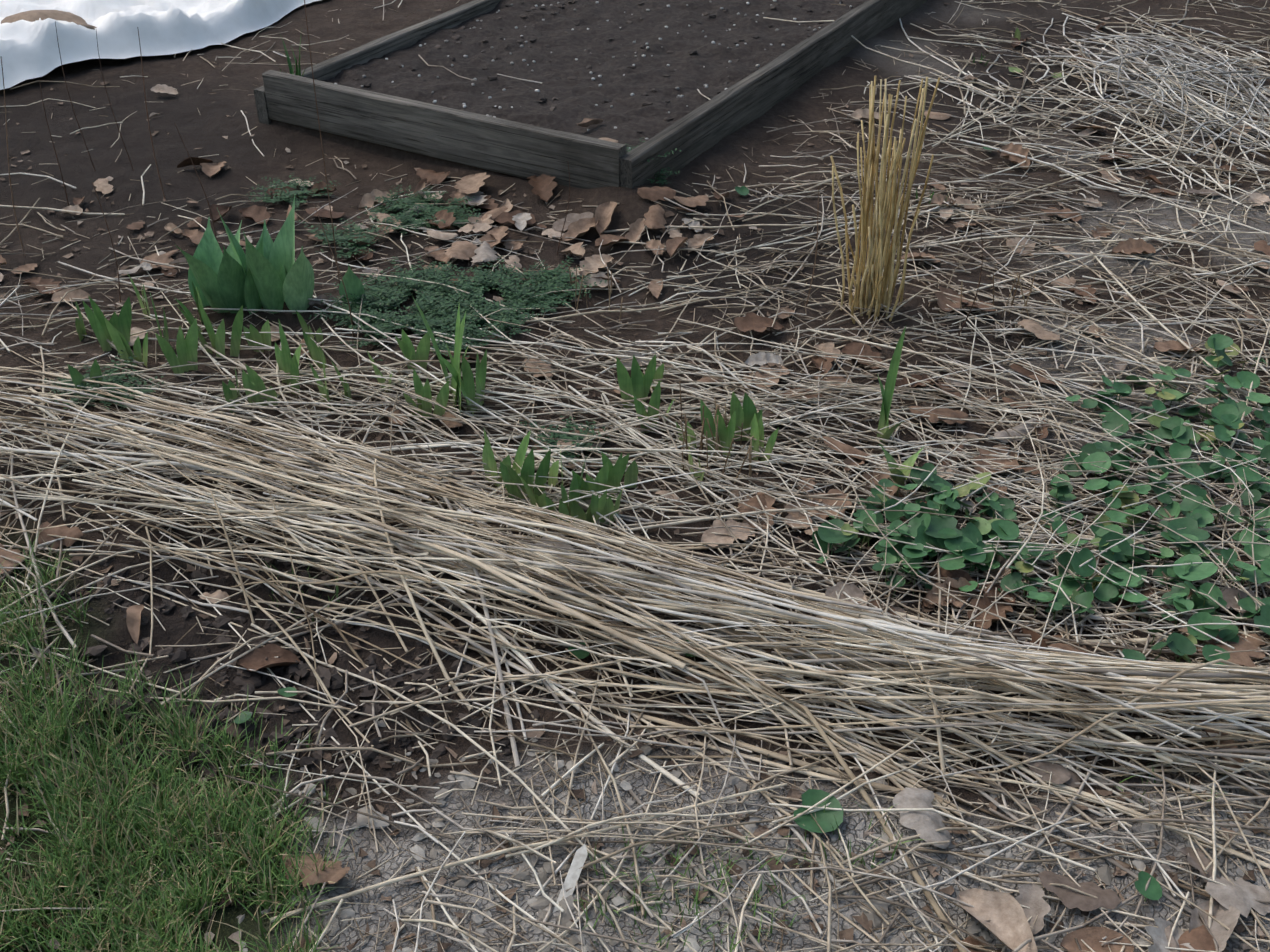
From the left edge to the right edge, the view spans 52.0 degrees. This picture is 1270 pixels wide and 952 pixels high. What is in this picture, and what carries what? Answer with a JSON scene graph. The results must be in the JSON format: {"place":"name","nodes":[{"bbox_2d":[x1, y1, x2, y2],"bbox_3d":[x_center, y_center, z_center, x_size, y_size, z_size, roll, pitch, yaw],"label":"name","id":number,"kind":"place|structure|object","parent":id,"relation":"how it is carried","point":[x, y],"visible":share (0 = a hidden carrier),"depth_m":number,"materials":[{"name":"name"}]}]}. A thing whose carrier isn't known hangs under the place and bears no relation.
{"place":"outdoors","nodes":[
{"label":"outdoors","id":0,"kind":"place"},
{"bbox_2d":[0,0,1269,951],"bbox_3d":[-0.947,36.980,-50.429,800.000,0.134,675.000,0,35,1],"label":"ground","id":1,"kind":"structure","parent":0,"point":[198,117],"depth_m":2.99,"materials":[{"name":"soil"}]},
{"bbox_2d":[1,10,96,29],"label":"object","id":2,"kind":"object","parent":1,"relation":"on","point":[32,15],"visible":0.27,"depth_m":4.39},
{"bbox_2d":[0,0,319,89],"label":"fabric cover","id":3,"kind":"object","parent":1,"relation":"on","point":[29,50],"visible":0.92,"depth_m":4.49,"materials":[{"name":"white fabric"}]},
{"bbox_2d":[0,537,339,951],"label":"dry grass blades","id":4,"kind":"object","parent":1,"relation":"on","point":[227,782],"visible":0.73,"depth_m":1.76,"materials":[{"name":"green plant"}]},
{"bbox_2d":[175,195,363,313],"bbox_3d":[-0.819,-0.477,2.917,0.397,0.256,0.216,0,35,1],"label":"tulip plant","id":5,"kind":"object","parent":1,"relation":"on","point":[266,273],"visible":0.94,"depth_m":2.94,"materials":[{"name":"green plant"}]},
{"bbox_2d":[44,137,680,463],"bbox_3d":[-0.551,-0.507,3.055,1.195,0.134,1.426,4,35,6],"label":"ground cover plant","id":6,"kind":"object","parent":1,"relation":"on","point":[430,296],"visible":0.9,"depth_m":3.00,"materials":[{"name":"green plant"}]},
{"bbox_2d":[253,0,500,124],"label":"bed board","id":7,"kind":"object","parent":1,"relation":"on","point":[333,67],"visible":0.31,"depth_m":4.29,"materials":[{"name":"grey wood"}]},
{"bbox_2d":[11,0,842,816],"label":"soil clods","id":8,"kind":"object","parent":1,"relation":"on","point":[331,678],"visible":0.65,"depth_m":2.01,"materials":[{"name":"brown soil"}]},
{"bbox_2d":[262,70,626,188],"bbox_3d":[-0.561,-0.965,3.639,1.220,0.142,0.046,18,39,24],"label":"wooden board","id":9,"kind":"object","parent":1,"relation":"on","point":[513,148],"visible":0.9,"depth_m":3.60,"materials":[{"name":"grey wood"}]},
{"bbox_2d":[1,0,982,339],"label":"dry canes","id":10,"kind":"object","parent":1,"relation":"on","point":[315,208],"visible":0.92,"depth_m":3.11,"materials":[{"name":"brown plant"}]},
{"bbox_2d":[67,28,1019,526],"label":"green shoots","id":11,"kind":"object","parent":1,"relation":"on","point":[115,330],"visible":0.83,"depth_m":2.61,"materials":[{"name":"green plant"}]},
{"bbox_2d":[552,845,587,912],"bbox_3d":[-0.086,0.536,1.704,0.016,0.004,0.122,14,50,13],"label":"plant label","id":12,"kind":"object","parent":1,"relation":"on","point":[577,863],"visible":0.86,"depth_m":1.71,"materials":[{"name":"white plastic"}]},
{"bbox_2d":[334,0,851,149],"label":"bed grit","id":13,"kind":"object","parent":1,"relation":"on","point":[537,90],"visible":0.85,"depth_m":4.26,"materials":[{"name":"brown soil"}]},
{"bbox_2d":[0,531,1228,951],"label":"lawn grass","id":14,"kind":"structure","parent":1,"relation":"on","point":[186,907],"depth_m":1.76,"materials":[{"name":"green plant"}]},
{"bbox_2d":[12,144,1234,951],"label":"long stalks","id":15,"kind":"object","parent":1,"relation":"on","point":[532,846],"visible":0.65,"depth_m":1.88,"materials":[{"name":"plant"}]},
{"bbox_2d":[272,30,989,203],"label":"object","id":16,"kind":"structure","parent":1,"relation":"on","point":[298,72],"depth_m":3.94,"materials":[{"name":"plant"}]},
{"bbox_2d":[0,0,1269,951],"bbox_3d":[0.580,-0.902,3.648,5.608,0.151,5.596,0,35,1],"label":"straw litter","id":17,"kind":"object","parent":1,"relation":"on","point":[939,594],"visible":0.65,"depth_m":2.35,"materials":[{"name":"beige plant"}]},
{"bbox_2d":[0,2,1269,951],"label":"leaf fragments","id":18,"kind":"object","parent":1,"relation":"on","point":[792,863],"visible":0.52,"depth_m":1.89,"materials":[{"name":"brown plant"}]},
{"bbox_2d":[0,22,1269,951],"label":"dead leaves","id":19,"kind":"object","parent":1,"relation":"on","point":[999,916],"depth_m":2.55,"materials":[{"name":"brown plant"}]},
{"bbox_2d":[0,334,1269,951],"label":"straw sheaf","id":20,"kind":"object","parent":1,"relation":"on","point":[714,656],"depth_m":2.02,"materials":[{"name":"beige plant"}]},
{"bbox_2d":[20,290,1269,743],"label":"straw","id":21,"kind":"object","parent":1,"relation":"on","point":[278,374],"visible":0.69,"depth_m":2.52,"materials":[{"name":"plant"}]},
{"bbox_2d":[233,67,1269,901],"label":"violet","id":22,"kind":"object","parent":1,"relation":"on","point":[923,527],"depth_m":2.27,"materials":[{"name":"green plant"}]},
{"bbox_2d":[236,712,1269,951],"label":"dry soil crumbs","id":23,"kind":"object","parent":1,"relation":"on","point":[540,904],"visible":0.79,"depth_m":1.74,"materials":[{"name":"soil"}]},
{"bbox_2d":[619,0,926,188],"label":"bed board","id":24,"kind":"object","parent":1,"relation":"on","point":[716,119],"visible":0.79,"depth_m":3.90,"materials":[{"name":"grey wood"}]},
{"bbox_2d":[569,265,1034,484],"bbox_3d":[0.373,-0.239,2.706,1.067,0.129,0.814,0,35,1],"label":"brown stubble","id":25,"kind":"object","parent":1,"relation":"on","point":[717,407],"visible":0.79,"depth_m":2.49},
{"bbox_2d":[830,76,940,323],"bbox_3d":[0.536,-0.610,2.859,0.217,0.551,0.216,29,44,35],"label":"dry grass clump","id":26,"kind":"object","parent":1,"relation":"on","point":[881,252],"visible":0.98,"depth_m":2.85,"materials":[{"name":"yellow plant"}]},
{"bbox_2d":[899,0,1269,273],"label":"straw heap","id":27,"kind":"object","parent":1,"relation":"on","point":[1209,109],"visible":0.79,"depth_m":4.00,"materials":[{"name":"beige plant"}]},
{"bbox_2d":[986,0,1269,180],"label":"straw pile","id":28,"kind":"object","parent":1,"relation":"on","point":[1252,96],"visible":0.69,"depth_m":4.19,"materials":[{"name":"beige plant"}]}
]}

